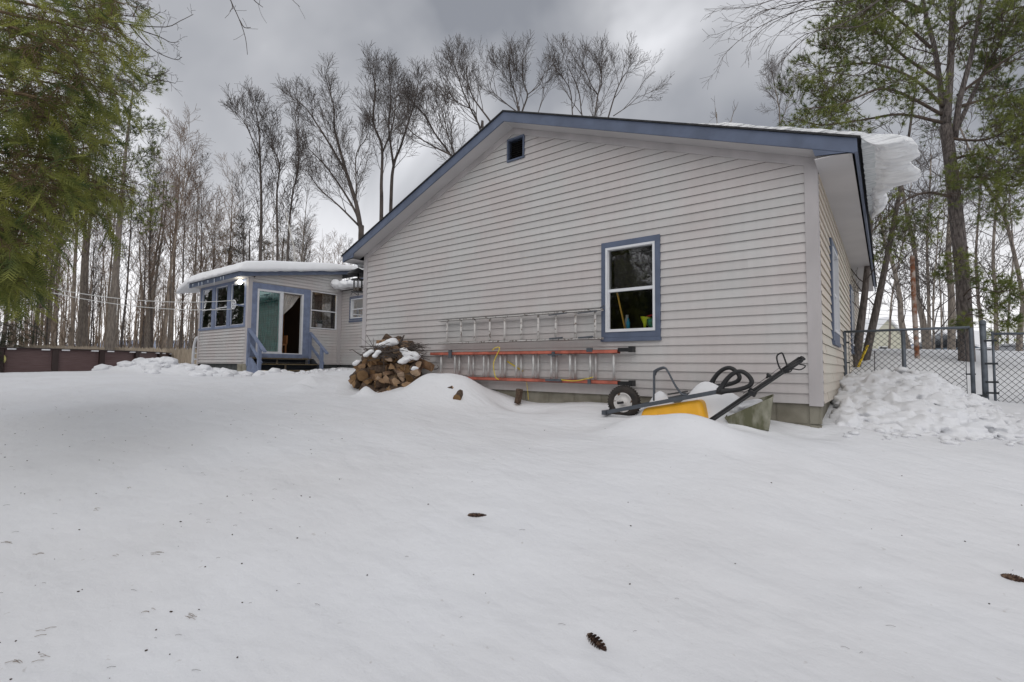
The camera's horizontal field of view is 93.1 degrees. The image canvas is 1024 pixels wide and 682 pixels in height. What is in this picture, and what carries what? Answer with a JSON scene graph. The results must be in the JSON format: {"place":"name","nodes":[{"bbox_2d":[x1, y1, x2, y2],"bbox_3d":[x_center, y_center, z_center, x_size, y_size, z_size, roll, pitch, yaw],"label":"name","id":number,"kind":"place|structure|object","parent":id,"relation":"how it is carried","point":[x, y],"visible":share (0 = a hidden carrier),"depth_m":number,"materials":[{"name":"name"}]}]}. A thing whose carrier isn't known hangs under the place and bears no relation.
{"place":"outdoors","nodes":[
{"label":"outdoors","id":0,"kind":"place"},
{"bbox_2d":[0,349,1023,681],"bbox_3d":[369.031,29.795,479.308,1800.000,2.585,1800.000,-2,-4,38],"label":"snow ground","id":1,"kind":"structure","parent":0,"point":[778,551],"depth_m":2.95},
{"bbox_2d":[0,225,46,362],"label":"hemlock tree","id":2,"kind":"object","parent":1,"relation":"on","point":[18,336],"visible":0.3,"depth_m":17.82,"materials":[{"name":"green plant"}]},
{"bbox_2d":[44,209,65,344],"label":"bare tree","id":3,"kind":"object","parent":1,"relation":"on","point":[46,339],"visible":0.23,"depth_m":27.66,"materials":[{"name":"brown plant"}]},
{"bbox_2d":[46,270,71,346],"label":"bare tree","id":4,"kind":"object","parent":1,"relation":"on","point":[57,335],"visible":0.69,"depth_m":29.02,"materials":[{"name":"brown plant"}]},
{"bbox_2d":[59,219,80,344],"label":"bare tree","id":5,"kind":"object","parent":1,"relation":"on","point":[67,293],"visible":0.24,"depth_m":40.74,"materials":[{"name":"brown plant"}]},
{"bbox_2d":[49,68,115,346],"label":"bare tree","id":6,"kind":"object","parent":1,"relation":"on","point":[72,325],"visible":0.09,"depth_m":25.60,"materials":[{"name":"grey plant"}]},
{"bbox_2d":[0,0,168,328],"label":"hemlock tree","id":7,"kind":"object","parent":1,"relation":"on","point":[22,271],"visible":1,"depth_m":3.61,"materials":[{"name":"green plant"}]},
{"bbox_2d":[94,0,193,95],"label":"bare branch","id":8,"kind":"object","parent":7,"relation":"attached to","point":[129,15],"visible":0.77,"depth_m":5.40,"materials":[{"name":"brown plant"}]},
{"bbox_2d":[0,347,171,372],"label":"swimming pool","id":9,"kind":"structure","parent":1,"relation":"on","point":[19,359],"depth_m":17.74,"materials":[{"name":"brown"}]},
{"bbox_2d":[56,71,115,347],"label":"bare tree","id":10,"kind":"object","parent":1,"relation":"on","point":[80,318],"visible":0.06,"depth_m":27.99,"materials":[{"name":"brown plant"}]},
{"bbox_2d":[80,222,106,345],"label":"bare tree","id":11,"kind":"object","parent":1,"relation":"on","point":[94,245],"visible":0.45,"depth_m":32.87,"materials":[{"name":"brown plant"}]},
{"bbox_2d":[81,223,108,345],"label":"bare tree","id":12,"kind":"object","parent":1,"relation":"on","point":[95,284],"visible":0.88,"depth_m":27.42,"materials":[{"name":"brown plant"}]},
{"bbox_2d":[0,301,195,349],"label":"undergrowth","id":13,"kind":"object","parent":1,"relation":"on","point":[96,340],"visible":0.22,"depth_m":31.09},
{"bbox_2d":[1,344,197,364],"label":"picket fence","id":14,"kind":"object","parent":1,"relation":"on","point":[182,355],"visible":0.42,"depth_m":22.98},
{"bbox_2d":[88,213,115,347],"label":"bare tree","id":15,"kind":"object","parent":1,"relation":"on","point":[99,322],"visible":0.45,"depth_m":33.56,"materials":[{"name":"brown plant"}]},
{"bbox_2d":[79,93,133,345],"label":"bare tree","id":16,"kind":"object","parent":1,"relation":"on","point":[85,331],"visible":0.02,"depth_m":29.20,"materials":[{"name":"brown plant"}]},
{"bbox_2d":[91,133,137,346],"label":"bare tree","id":17,"kind":"object","parent":1,"relation":"on","point":[109,281],"visible":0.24,"depth_m":31.13,"materials":[{"name":"brown plant"}]},
{"bbox_2d":[97,208,136,346],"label":"bare tree","id":18,"kind":"object","parent":1,"relation":"on","point":[117,320],"visible":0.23,"depth_m":38.58,"materials":[{"name":"brown plant"}]},
{"bbox_2d":[78,38,177,349],"bbox_3d":[-19.009,-6.726,23.579,3.686,16.260,4.134,-2,-4,38],"label":"bare tree","id":19,"kind":"object","parent":1,"relation":"on","point":[111,329],"visible":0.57,"depth_m":23.80,"materials":[{"name":"brown plant"}]},
{"bbox_2d":[109,131,154,347],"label":"bare tree","id":20,"kind":"object","parent":1,"relation":"on","point":[125,302],"visible":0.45,"depth_m":27.14,"materials":[{"name":"brown plant"}]},
{"bbox_2d":[121,197,156,317],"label":"bare tree","id":21,"kind":"object","parent":1,"relation":"on","point":[139,262],"visible":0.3,"depth_m":45.62,"materials":[{"name":"brown plant"}]},
{"bbox_2d":[123,186,167,348],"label":"bare tree","id":22,"kind":"object","parent":1,"relation":"on","point":[142,308],"visible":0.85,"depth_m":26.08,"materials":[{"name":"brown plant"}]},
{"bbox_2d":[120,125,170,347],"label":"bare tree","id":23,"kind":"object","parent":1,"relation":"on","point":[151,315],"visible":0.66,"depth_m":27.20,"materials":[{"name":"brown plant"}]},
{"bbox_2d":[137,145,184,348],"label":"bare tree","id":24,"kind":"object","parent":1,"relation":"on","point":[147,316],"visible":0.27,"depth_m":32.77,"materials":[{"name":"brown plant"}]},
{"bbox_2d":[144,150,187,347],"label":"bare tree","id":25,"kind":"object","parent":1,"relation":"on","point":[147,344],"visible":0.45,"depth_m":29.82,"materials":[{"name":"brown plant"}]},
{"bbox_2d":[148,195,186,348],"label":"bare tree","id":26,"kind":"object","parent":1,"relation":"on","point":[168,340],"visible":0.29,"depth_m":35.94,"materials":[{"name":"brown plant"}]},
{"bbox_2d":[142,104,201,348],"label":"bare tree","id":27,"kind":"object","parent":1,"relation":"on","point":[172,317],"visible":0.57,"depth_m":29.16,"materials":[{"name":"brown plant"}]},
{"bbox_2d":[152,169,195,349],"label":"bare tree","id":28,"kind":"object","parent":1,"relation":"on","point":[169,253],"visible":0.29,"depth_m":31.02,"materials":[{"name":"brown plant"}]},
{"bbox_2d":[0,220,351,348],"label":"woods","id":29,"kind":"object","parent":1,"relation":"on","point":[102,321],"visible":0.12,"depth_m":52.33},
{"bbox_2d":[158,161,205,348],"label":"bare tree","id":30,"kind":"object","parent":1,"relation":"on","point":[182,301],"visible":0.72,"depth_m":27.09,"materials":[{"name":"brown plant"}]},
{"bbox_2d":[153,102,215,348],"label":"bare tree","id":31,"kind":"object","parent":1,"relation":"on","point":[170,273],"visible":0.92,"depth_m":26.46,"materials":[{"name":"brown plant"}]},
{"bbox_2d":[178,166,217,349],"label":"bare tree","id":32,"kind":"object","parent":1,"relation":"on","point":[194,295],"visible":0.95,"depth_m":27.25,"materials":[{"name":"brown plant"}]},
{"bbox_2d":[184,142,218,275],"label":"bare tree","id":33,"kind":"object","parent":1,"relation":"on","point":[205,161],"visible":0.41,"depth_m":30.08,"materials":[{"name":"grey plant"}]},
{"bbox_2d":[189,192,226,349],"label":"bare tree","id":34,"kind":"object","parent":1,"relation":"on","point":[210,229],"visible":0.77,"depth_m":28.07,"materials":[{"name":"brown plant"}]},
{"bbox_2d":[196,201,228,270],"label":"bare tree","id":35,"kind":"object","parent":1,"relation":"on","point":[215,211],"visible":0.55,"depth_m":28.81,"materials":[{"name":"brown plant"}]},
{"bbox_2d":[193,190,232,271],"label":"bare tree","id":36,"kind":"object","parent":1,"relation":"on","point":[219,204],"visible":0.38,"depth_m":29.30,"materials":[{"name":"brown plant"}]},
{"bbox_2d":[91,356,347,376],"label":"shovelled snow","id":37,"kind":"structure","parent":1,"relation":"on","point":[154,368],"depth_m":13.91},
{"bbox_2d":[208,203,240,267],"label":"bare tree","id":38,"kind":"object","parent":1,"relation":"on","point":[220,243],"visible":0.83,"depth_m":27.88,"materials":[{"name":"brown plant"}]},
{"bbox_2d":[206,152,247,264],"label":"bare tree","id":39,"kind":"object","parent":1,"relation":"on","point":[220,159],"visible":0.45,"depth_m":33.32,"materials":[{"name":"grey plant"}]},
{"bbox_2d":[215,183,252,265],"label":"bare tree","id":40,"kind":"object","parent":1,"relation":"on","point":[234,221],"visible":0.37,"depth_m":32.64,"materials":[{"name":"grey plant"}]},
{"bbox_2d":[227,151,258,264],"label":"bare tree","id":41,"kind":"object","parent":1,"relation":"on","point":[243,208],"visible":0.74,"depth_m":30.08,"materials":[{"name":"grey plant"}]},
{"bbox_2d":[218,213,272,264],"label":"bare tree","id":42,"kind":"object","parent":1,"relation":"on","point":[257,241],"visible":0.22,"depth_m":31.33,"materials":[{"name":"brown plant"}]},
{"bbox_2d":[219,77,278,260],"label":"bare tree","id":43,"kind":"object","parent":1,"relation":"on","point":[258,153],"visible":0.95,"depth_m":27.64,"materials":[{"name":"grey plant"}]},
{"bbox_2d":[251,90,295,260],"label":"bare tree","id":44,"kind":"object","parent":1,"relation":"on","point":[276,141],"visible":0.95,"depth_m":27.59,"materials":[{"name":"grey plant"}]},
{"bbox_2d":[262,190,287,260],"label":"bare tree","id":45,"kind":"object","parent":1,"relation":"on","point":[273,241],"visible":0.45,"depth_m":28.67,"materials":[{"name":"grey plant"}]},
{"bbox_2d":[189,271,362,370],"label":"sunroom","id":46,"kind":"structure","parent":1,"relation":"on","point":[276,308],"depth_m":16.56,"materials":[{"name":"white"}]},
{"bbox_2d":[51,288,244,321],"bbox_3d":[-10.470,-1.007,14.287,4.628,0.694,0.425,2,-3,-27],"label":"clothesline","id":47,"kind":"object","parent":46,"relation":"attached to","point":[234,305],"visible":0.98,"depth_m":14.15,"materials":[{"name":"fabric"}]},
{"bbox_2d":[201,289,211,327],"bbox_3d":[-10.732,-1.137,17.114,0.930,1.370,0.021,-2,-4,38],"label":"window","id":48,"kind":"structure","parent":46,"relation":"in","point":[207,294],"depth_m":17.15,"materials":[{"name":"white glass"}]},
{"bbox_2d":[215,285,227,326],"bbox_3d":[-9.793,-1.167,16.392,0.980,1.370,0.021,-2,-4,38],"label":"window","id":49,"kind":"structure","parent":46,"relation":"in","point":[221,292],"depth_m":16.42,"materials":[{"name":"white glass"}]},
{"bbox_2d":[230,282,244,324],"bbox_3d":[-8.822,-1.197,15.645,1.030,1.370,0.021,-2,-4,38],"label":"window","id":50,"kind":"structure","parent":46,"relation":"in","point":[237,314],"depth_m":15.65,"materials":[{"name":"white glass"}]},
{"bbox_2d":[176,260,363,293],"bbox_3d":[-8.597,-2.402,18.469,5.127,1.466,5.596,-2,-4,38],"label":"roof snow blanket","id":51,"kind":"object","parent":46,"relation":"on","point":[261,266],"visible":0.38,"depth_m":16.14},
{"bbox_2d":[250,282,310,357],"bbox_3d":[-7.619,-0.623,15.972,0.210,2.360,1.940,-2,-4,38],"label":"sliding door","id":52,"kind":"structure","parent":46,"relation":"in","point":[269,302],"depth_m":15.85,"materials":[{"name":"glass"}]},
{"bbox_2d":[310,291,337,329],"bbox_3d":[-6.659,-1.066,17.156,0.090,1.290,1.000,-2,-4,38],"label":"window","id":53,"kind":"structure","parent":46,"relation":"in","point":[336,295],"depth_m":17.24,"materials":[{"name":"white plastic"}]},
{"bbox_2d":[330,279,360,289],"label":"eave snow ridge","id":54,"kind":"structure","parent":46,"relation":"on","point":[337,284],"depth_m":17.04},
{"bbox_2d":[349,295,362,321],"bbox_3d":[-5.407,-1.132,17.097,1.020,0.920,0.092,-2,-4,38],"label":"window","id":55,"kind":"structure","parent":46,"relation":"in","point":[356,309],"depth_m":17.18,"materials":[{"name":"glass"}]},
{"bbox_2d":[262,220,304,260],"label":"bare tree","id":56,"kind":"object","parent":1,"relation":"on","point":[297,229],"visible":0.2,"depth_m":33.24,"materials":[{"name":"brown plant"}]},
{"bbox_2d":[246,328,328,373],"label":"porch steps","id":57,"kind":"structure","parent":1,"relation":"on","point":[256,363],"depth_m":15.56,"materials":[{"name":"blue"}]},
{"bbox_2d":[276,89,313,260],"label":"bare tree","id":58,"kind":"object","parent":1,"relation":"on","point":[296,180],"visible":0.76,"depth_m":27.48,"materials":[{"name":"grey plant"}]},
{"bbox_2d":[283,170,321,261],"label":"bare tree","id":59,"kind":"object","parent":1,"relation":"on","point":[302,245],"visible":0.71,"depth_m":27.51,"materials":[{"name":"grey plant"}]},
{"bbox_2d":[271,52,391,277],"bbox_3d":[-9.153,-6.829,24.508,6.226,16.241,2.671,1,-3,0],"label":"maple tree","id":60,"kind":"object","parent":1,"relation":"on","point":[341,161],"visible":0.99,"depth_m":24.50,"materials":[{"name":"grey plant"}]},
{"bbox_2d":[349,39,417,220],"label":"maple tree","id":61,"kind":"object","parent":1,"relation":"on","point":[375,99],"visible":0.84,"depth_m":24.87,"materials":[{"name":"brown plant"}]},
{"bbox_2d":[370,50,434,211],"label":"maple tree","id":62,"kind":"object","parent":1,"relation":"on","point":[393,159],"visible":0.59,"depth_m":25.75,"materials":[{"name":"brown plant"}]},
{"bbox_2d":[378,76,468,164],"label":"maple tree","id":63,"kind":"object","parent":1,"relation":"on","point":[417,104],"visible":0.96,"depth_m":22.58,"materials":[{"name":"brown plant"}]},
{"bbox_2d":[419,33,490,134],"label":"ash tree","id":64,"kind":"object","parent":1,"relation":"on","point":[450,60],"visible":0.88,"depth_m":24.78,"materials":[{"name":"brown plant"}]},
{"bbox_2d":[468,30,564,111],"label":"ash tree","id":65,"kind":"object","parent":1,"relation":"on","point":[508,63],"visible":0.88,"depth_m":25.79,"materials":[{"name":"brown plant"}]},
{"bbox_2d":[341,110,876,427],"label":"house","id":66,"kind":"structure","parent":1,"relation":"on","point":[713,249],"depth_m":6.23,"materials":[{"name":"beige"}]},
{"bbox_2d":[347,265,363,294],"bbox_3d":[-3.082,-1.247,9.698,0.447,0.685,0.427,-2,-4,38],"label":"lantern","id":67,"kind":"object","parent":66,"relation":"hanging from","point":[358,272],"visible":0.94,"depth_m":9.67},
{"bbox_2d":[438,305,604,343],"bbox_3d":[-0.008,-0.204,7.037,2.963,0.435,0.090,-2,-4,38],"label":"aluminium ladder","id":68,"kind":"object","parent":66,"relation":"attached to","point":[575,312],"visible":1,"depth_m":6.83,"materials":[{"name":"metal"}]},
{"bbox_2d":[430,346,635,399],"bbox_3d":[0.076,0.454,6.932,3.530,0.752,0.150,-2,-4,38],"label":"extension ladder","id":69,"kind":"object","parent":66,"relation":"attached to","point":[555,354],"visible":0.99,"depth_m":6.62,"materials":[{"name":"metal"}]},
{"bbox_2d":[600,234,661,341],"bbox_3d":[1.499,-0.632,6.070,0.784,1.275,0.162,-2,-4,38],"label":"window","id":70,"kind":"structure","parent":66,"relation":"in","point":[635,271],"depth_m":6.09,"materials":[{"name":"white plastic"}]},
{"bbox_2d":[695,122,920,219],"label":"roof snow slab","id":71,"kind":"structure","parent":66,"relation":"on","point":[896,155],"depth_m":4.83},
{"bbox_2d":[825,237,840,347],"bbox_3d":[4.099,-0.578,6.199,0.092,1.290,0.960,-2,-4,38],"label":"window","id":72,"kind":"structure","parent":66,"relation":"in","point":[834,273],"depth_m":6.02,"materials":[{"name":"blue plastic"}]},
{"bbox_2d":[847,284,854,354],"bbox_3d":[6.536,-0.386,9.359,0.092,1.290,0.930,-2,-4,38],"label":"window","id":73,"kind":"structure","parent":66,"relation":"in","point":[852,318],"depth_m":9.04,"materials":[{"name":"plastic"}]},
{"bbox_2d":[861,139,875,212],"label":"eave ice","id":74,"kind":"structure","parent":66,"relation":"attached to","point":[868,153],"depth_m":5.00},
{"bbox_2d":[543,31,674,116],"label":"ash tree","id":75,"kind":"object","parent":1,"relation":"on","point":[595,58],"visible":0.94,"depth_m":24.66,"materials":[{"name":"brown plant"}]},
{"bbox_2d":[602,366,753,417],"bbox_3d":[1.782,0.620,5.246,1.598,0.712,0.520,-2,-4,38],"label":"wheelbarrow","id":76,"kind":"object","parent":1,"relation":"on","point":[625,400],"visible":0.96,"depth_m":5.13,"materials":[{"name":"plastic"}]},
{"bbox_2d":[725,394,773,430],"bbox_3d":[2.364,0.747,4.803,0.447,0.437,0.436,-2,-4,38],"label":"garden tub","id":77,"kind":"object","parent":1,"relation":"on","point":[757,416],"visible":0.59,"depth_m":4.63,"materials":[{"name":"plastic"}]},
{"bbox_2d":[729,399,762,412],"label":"tub snow","id":78,"kind":"structure","parent":77,"relation":"in","point":[744,405],"depth_m":4.76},
{"bbox_2d":[709,352,805,420],"bbox_3d":[2.352,0.458,4.690,0.907,0.702,0.202,0,-3,11],"label":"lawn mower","id":79,"kind":"object","parent":1,"relation":"on","point":[787,368],"visible":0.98,"depth_m":4.64,"materials":[{"name":"black metal"}]},
{"bbox_2d":[756,54,809,125],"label":"bare tree","id":80,"kind":"object","parent":1,"relation":"on","point":[772,76],"visible":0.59,"depth_m":39.04,"materials":[{"name":"brown plant"}]},
{"bbox_2d":[842,118,923,366],"bbox_3d":[6.987,-1.996,9.535,1.842,5.209,2.382,-2,-4,38],"label":"bare tree","id":81,"kind":"object","parent":1,"relation":"on","point":[862,308],"visible":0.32,"depth_m":9.34,"materials":[{"name":"brown plant"}]},
{"bbox_2d":[862,316,912,348],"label":"house","id":82,"kind":"structure","parent":1,"relation":"on","point":[885,320],"depth_m":48.10,"materials":[{"name":"beige"}]},
{"bbox_2d":[767,0,1023,361],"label":"pine tree","id":83,"kind":"object","parent":1,"relation":"on","point":[954,176],"visible":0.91,"depth_m":9.59,"materials":[{"name":"green plant"}]},
{"bbox_2d":[876,156,937,348],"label":"bare tree","id":84,"kind":"object","parent":1,"relation":"on","point":[890,311],"visible":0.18,"depth_m":25.99,"materials":[{"name":"brown plant"}]},
{"bbox_2d":[842,326,975,393],"bbox_3d":[5.562,0.387,6.871,1.458,1.142,0.056,-2,-4,38],"label":"chain link fence","id":85,"kind":"object","parent":1,"relation":"on","point":[972,373],"visible":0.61,"depth_m":6.80,"materials":[{"name":"grey metal"}]},
{"bbox_2d":[872,188,952,348],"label":"bare tree","id":86,"kind":"object","parent":1,"relation":"on","point":[901,314],"visible":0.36,"depth_m":16.96,"materials":[{"name":"brown plant"}]},
{"bbox_2d":[851,22,977,360],"bbox_3d":[7.792,-2.910,9.778,2.354,6.838,2.066,-2,-4,38],"label":"bare tree","id":87,"kind":"object","parent":1,"relation":"on","point":[874,317],"visible":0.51,"depth_m":9.58,"materials":[{"name":"brown plant"}]},
{"bbox_2d":[910,255,919,358],"bbox_3d":[8.261,-0.507,9.946,0.117,2.511,0.090,1,-3,-7],"label":"trunk","id":88,"kind":"object","parent":1,"relation":"on","point":[913,300],"visible":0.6,"depth_m":9.93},
{"bbox_2d":[868,145,971,348],"bbox_3d":[15.947,-3.474,19.402,3.832,9.216,3.388,2,-3,-27],"label":"bare tree","id":89,"kind":"object","parent":1,"relation":"on","point":[922,317],"visible":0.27,"depth_m":18.98,"materials":[{"name":"brown plant"}]},
{"bbox_2d":[829,366,1023,445],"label":"snow pile","id":90,"kind":"object","parent":1,"relation":"on","point":[910,403],"visible":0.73,"depth_m":5.11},
{"bbox_2d":[879,121,975,348],"bbox_3d":[15.911,-3.694,18.221,3.735,9.230,2.860,2,-4,-32],"label":"bare tree","id":91,"kind":"object","parent":1,"relation":"on","point":[928,303],"visible":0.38,"depth_m":18.12,"materials":[{"name":"brown plant"}]},
{"bbox_2d":[919,162,953,348],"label":"bare tree","id":92,"kind":"object","parent":1,"relation":"on","point":[941,314],"visible":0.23,"depth_m":28.24,"materials":[{"name":"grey plant"}]},
{"bbox_2d":[887,180,1006,348],"bbox_3d":[14.993,-2.625,16.913,3.110,6.659,3.419,-2,-4,38],"label":"bare tree","id":93,"kind":"object","parent":1,"relation":"on","point":[933,319],"visible":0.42,"depth_m":17.09,"materials":[{"name":"brown plant"}]},
{"bbox_2d":[906,72,993,349],"bbox_3d":[16.400,-4.569,18.387,2.843,11.136,3.599,-2,-4,38],"label":"bare tree","id":94,"kind":"object","parent":1,"relation":"on","point":[950,305],"visible":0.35,"depth_m":18.06,"materials":[{"name":"brown plant"}]},
{"bbox_2d":[911,330,1023,349],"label":"grey building","id":95,"kind":"structure","parent":1,"relation":"on","point":[976,338],"depth_m":47.11,"materials":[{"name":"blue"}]},
{"bbox_2d":[922,91,1023,350],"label":"bare tree","id":96,"kind":"object","parent":1,"relation":"on","point":[1017,267],"visible":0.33,"depth_m":19.09,"materials":[{"name":"brown plant"}]},
{"bbox_2d":[941,134,1018,335],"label":"bare tree","id":97,"kind":"object","parent":1,"relation":"on","point":[978,297],"visible":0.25,"depth_m":20.30,"materials":[{"name":"brown plant"}]},
{"bbox_2d":[944,132,1023,350],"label":"bare tree","id":98,"kind":"object","parent":1,"relation":"on","point":[993,265],"visible":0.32,"depth_m":19.18,"materials":[{"name":"grey plant"}]},
{"bbox_2d":[972,154,1023,343],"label":"bare tree","id":99,"kind":"object","parent":1,"relation":"on","point":[1012,266],"visible":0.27,"depth_m":27.19,"materials":[{"name":"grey plant"}]},
{"bbox_2d":[977,320,1023,402],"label":"fence gate","id":100,"kind":"structure","parent":1,"relation":"on","point":[984,361],"depth_m":6.32,"materials":[{"name":"grey metal"}]},
{"bbox_2d":[0,0,1023,345],"label":"sky","id":101,"kind":"structure","parent":0,"point":[288,43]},
{"bbox_2d":[700,0,895,91],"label":"overhanging branches","id":102,"kind":"object","parent":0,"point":[774,15],"visible":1,"depth_m":6.25,"materials":[{"name":"brown plant"}]},
{"bbox_3d":[-2.173,0.599,8.001,0.112,0.129,0.343,26,7,-11],"label":"firewood","id":103,"kind":"object","parent":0,"visible":0},
{"bbox_2d":[367,365,387,375],"bbox_3d":[-2.237,0.517,8.058,0.345,0.217,0.132,-4,5,9],"label":"firewood","id":104,"kind":"object","parent":103,"relation":"on","point":[379,368],"visible":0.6,"depth_m":8.02,"materials":[{"name":"brown wood"}]},
{"bbox_2d":[377,361,392,369],"bbox_3d":[-2.103,0.406,8.123,0.339,0.135,0.111,12,26,18],"label":"firewood","id":105,"kind":"object","parent":104,"relation":"on","point":[385,363],"visible":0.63,"depth_m":8.07,"materials":[{"name":"brown wood"}]},
{"bbox_3d":[-2.169,0.242,8.328,0.167,0.148,0.428,-38,18,-1],"label":"firewood","id":106,"kind":"object","parent":105,"relation":"on","visible":0},
{"bbox_2d":[349,334,438,369],"bbox_3d":[-1.910,0.202,7.916,1.404,0.633,0.651,0,-3,2],"label":"brushwood","id":107,"kind":"object","parent":106,"relation":"on","point":[392,354],"visible":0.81,"depth_m":7.91,"materials":[{"name":"brown plant"}]},
{"bbox_2d":[398,347,420,363],"bbox_3d":[-1.655,0.243,7.847,0.371,0.275,0.169,1,-3,1],"label":"snow patch","id":108,"kind":"object","parent":107,"relation":"on","point":[406,358],"visible":0.96,"depth_m":7.79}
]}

